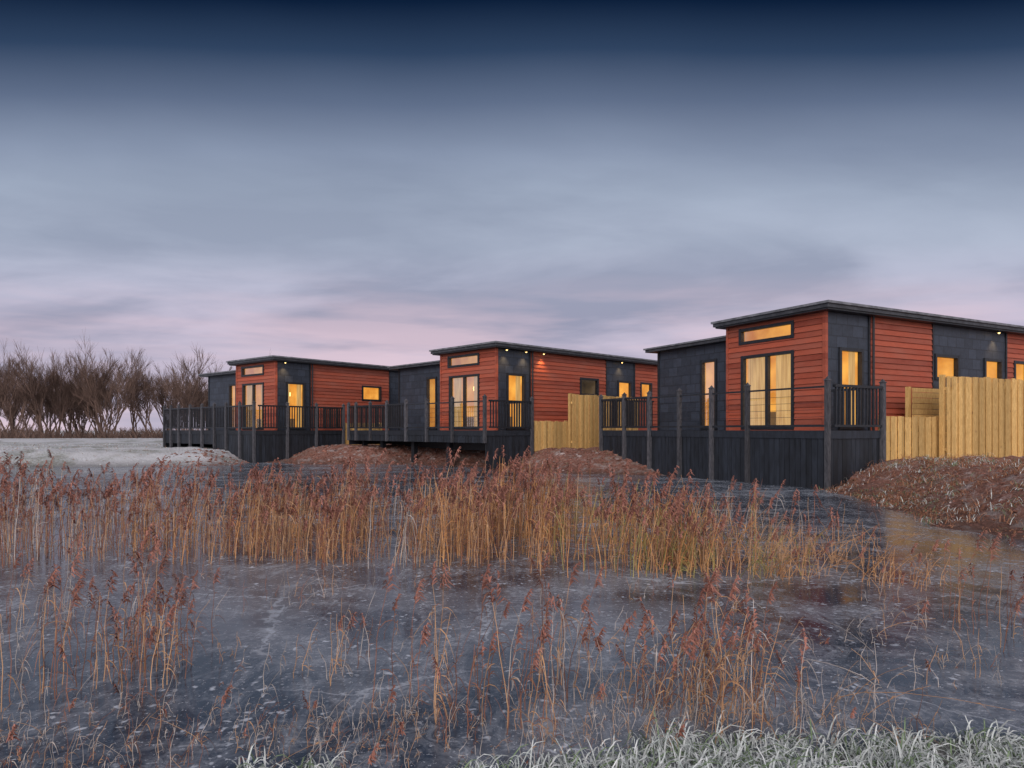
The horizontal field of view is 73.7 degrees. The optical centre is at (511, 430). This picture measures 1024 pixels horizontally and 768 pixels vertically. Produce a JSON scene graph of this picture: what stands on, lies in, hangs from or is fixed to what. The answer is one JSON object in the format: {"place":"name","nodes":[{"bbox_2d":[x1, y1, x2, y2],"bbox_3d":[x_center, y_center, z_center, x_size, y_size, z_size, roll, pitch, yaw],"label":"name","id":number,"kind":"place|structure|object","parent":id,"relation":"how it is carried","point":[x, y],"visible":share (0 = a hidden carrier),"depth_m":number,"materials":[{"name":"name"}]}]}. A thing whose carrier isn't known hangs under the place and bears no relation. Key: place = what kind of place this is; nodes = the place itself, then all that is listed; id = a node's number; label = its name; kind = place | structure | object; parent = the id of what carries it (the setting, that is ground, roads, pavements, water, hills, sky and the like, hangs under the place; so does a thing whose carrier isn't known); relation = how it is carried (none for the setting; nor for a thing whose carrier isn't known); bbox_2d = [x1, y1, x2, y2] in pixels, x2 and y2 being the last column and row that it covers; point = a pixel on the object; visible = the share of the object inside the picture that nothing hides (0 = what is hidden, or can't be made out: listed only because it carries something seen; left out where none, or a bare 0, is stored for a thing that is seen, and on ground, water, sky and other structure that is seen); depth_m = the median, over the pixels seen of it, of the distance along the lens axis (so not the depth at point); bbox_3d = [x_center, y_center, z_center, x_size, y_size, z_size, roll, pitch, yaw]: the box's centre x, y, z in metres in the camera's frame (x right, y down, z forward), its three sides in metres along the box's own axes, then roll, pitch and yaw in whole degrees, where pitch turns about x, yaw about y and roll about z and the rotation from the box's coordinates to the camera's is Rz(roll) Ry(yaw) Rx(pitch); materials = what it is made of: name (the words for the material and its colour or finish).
{"place":"outdoors","nodes":[
{"label":"outdoors","id":0,"kind":"place"},
{"bbox_2d":[0,463,1023,767],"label":"frozen pond water","id":1,"kind":"structure","parent":0,"point":[818,601],"depth_m":4.38,"materials":[{"name":"grey ice"}]},
{"bbox_2d":[0,637,941,767],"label":"frosted sedge","id":2,"kind":"object","parent":1,"relation":"in","point":[11,734],"visible":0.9,"depth_m":2.90,"materials":[{"name":"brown plant"}]},
{"bbox_2d":[0,445,950,593],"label":"reed bed","id":3,"kind":"object","parent":1,"relation":"on","point":[498,515],"visible":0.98,"depth_m":7.14,"materials":[{"name":"brown plant"}]},
{"bbox_2d":[0,522,1023,748],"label":"reed clump","id":4,"kind":"object","parent":1,"relation":"on","point":[710,589],"visible":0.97,"depth_m":3.34,"materials":[{"name":"brown plant"}]},
{"bbox_2d":[0,430,1023,767],"bbox_3d":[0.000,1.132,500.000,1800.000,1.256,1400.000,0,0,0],"label":"ground","id":5,"kind":"structure","parent":0,"point":[108,452],"depth_m":21.69,"materials":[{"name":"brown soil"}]},
{"bbox_2d":[0,424,206,438],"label":"distant hedge","id":6,"kind":"object","parent":5,"relation":"on","point":[25,433],"visible":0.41,"depth_m":57.39,"materials":[{"name":"brown plant"}]},
{"bbox_2d":[0,327,270,436],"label":"distant bare trees","id":7,"kind":"object","parent":5,"relation":"on","point":[89,395],"visible":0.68,"depth_m":69.58,"materials":[{"name":"brown plant"}]},
{"bbox_2d":[162,355,397,462],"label":"timber lodge","id":8,"kind":"structure","parent":5,"relation":"on","point":[270,408],"depth_m":30.54,"materials":[{"name":"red wood"}]},
{"bbox_2d":[229,364,380,429],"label":"windows and doors","id":9,"kind":"structure","parent":8,"relation":"in","point":[295,392],"depth_m":31.11,"materials":[{"name":"yellow glass"}]},
{"bbox_2d":[345,423,381,444],"bbox_3d":[-6.820,0.240,31.311,0.200,1.180,2.200,0,0,40],"label":"timber fence","id":10,"kind":"object","parent":5,"relation":"on","point":[346,441],"visible":0.22,"depth_m":30.76,"materials":[{"name":"brown wood"}]},
{"bbox_2d":[347,341,656,469],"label":"timber lodge","id":11,"kind":"structure","parent":5,"relation":"on","point":[490,397],"depth_m":26.61,"materials":[{"name":"red wood"}]},
{"bbox_2d":[426,353,651,429],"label":"windows and doors","id":12,"kind":"structure","parent":11,"relation":"in","point":[462,387],"depth_m":26.73,"materials":[{"name":"yellow glass"}]},
{"bbox_2d":[534,421,567,450],"bbox_3d":[1.388,0.240,24.650,1.880,1.180,0.200,0,0,-43],"label":"timber fence","id":13,"kind":"object","parent":5,"relation":"on","point":[549,434],"visible":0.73,"depth_m":24.51,"materials":[{"name":"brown wood"}]},
{"bbox_2d":[154,445,1022,538],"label":"soil clods","id":14,"kind":"object","parent":5,"relation":"on","point":[205,455],"visible":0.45,"depth_m":23.61,"materials":[{"name":"brown soil"}]},
{"bbox_2d":[568,393,637,448],"bbox_3d":[3.622,-0.260,26.494,4.100,2.180,0.200,0,0,-43],"label":"timber fence","id":15,"kind":"object","parent":5,"relation":"on","point":[582,421],"visible":0.41,"depth_m":25.53,"materials":[{"name":"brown wood"}]},
{"bbox_2d":[224,706,1023,767],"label":"frosted bank grass","id":16,"kind":"structure","parent":5,"relation":"on","point":[910,750],"depth_m":2.68,"materials":[{"name":"grey plant"}]},
{"bbox_2d":[598,300,1023,489],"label":"timber lodge","id":17,"kind":"structure","parent":5,"relation":"on","point":[804,395],"depth_m":18.49,"materials":[{"name":"red wood"}]},
{"bbox_2d":[700,320,1023,429],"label":"windows and doors","id":18,"kind":"structure","parent":17,"relation":"in","point":[774,370],"depth_m":19.18,"materials":[{"name":"yellow glass"}]},
{"bbox_2d":[878,415,938,460],"bbox_3d":[9.641,0.240,16.430,2.330,1.180,0.200,0,0,-28],"label":"timber fence","id":19,"kind":"object","parent":5,"relation":"on","point":[925,447],"visible":0.6,"depth_m":16.28,"materials":[{"name":"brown wood"}]},
{"bbox_2d":[905,387,946,453],"bbox_3d":[11.084,-0.205,18.062,1.950,1.830,0.172,0,0,-28],"label":"timber fence","id":20,"kind":"object","parent":5,"relation":"on","point":[924,410],"visible":0.32,"depth_m":17.77,"materials":[{"name":"brown wood"}]},
{"bbox_2d":[939,375,1023,458],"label":"timber fence","id":21,"kind":"object","parent":5,"relation":"on","point":[972,416],"visible":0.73,"depth_m":17.06,"materials":[{"name":"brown wood"}]},
{"bbox_2d":[998,381,1017,453],"bbox_3d":[13.252,-0.270,18.831,0.200,2.160,1.950,0,0,-28],"label":"timber fence","id":22,"kind":"object","parent":5,"relation":"on","point":[1017,417],"visible":0.04,"depth_m":18.33,"materials":[{"name":"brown wood"}]},
{"bbox_2d":[0,0,1023,429],"label":"sky","id":23,"kind":"structure","parent":0,"point":[375,182],"materials":[{"name":"blue"}]}
]}

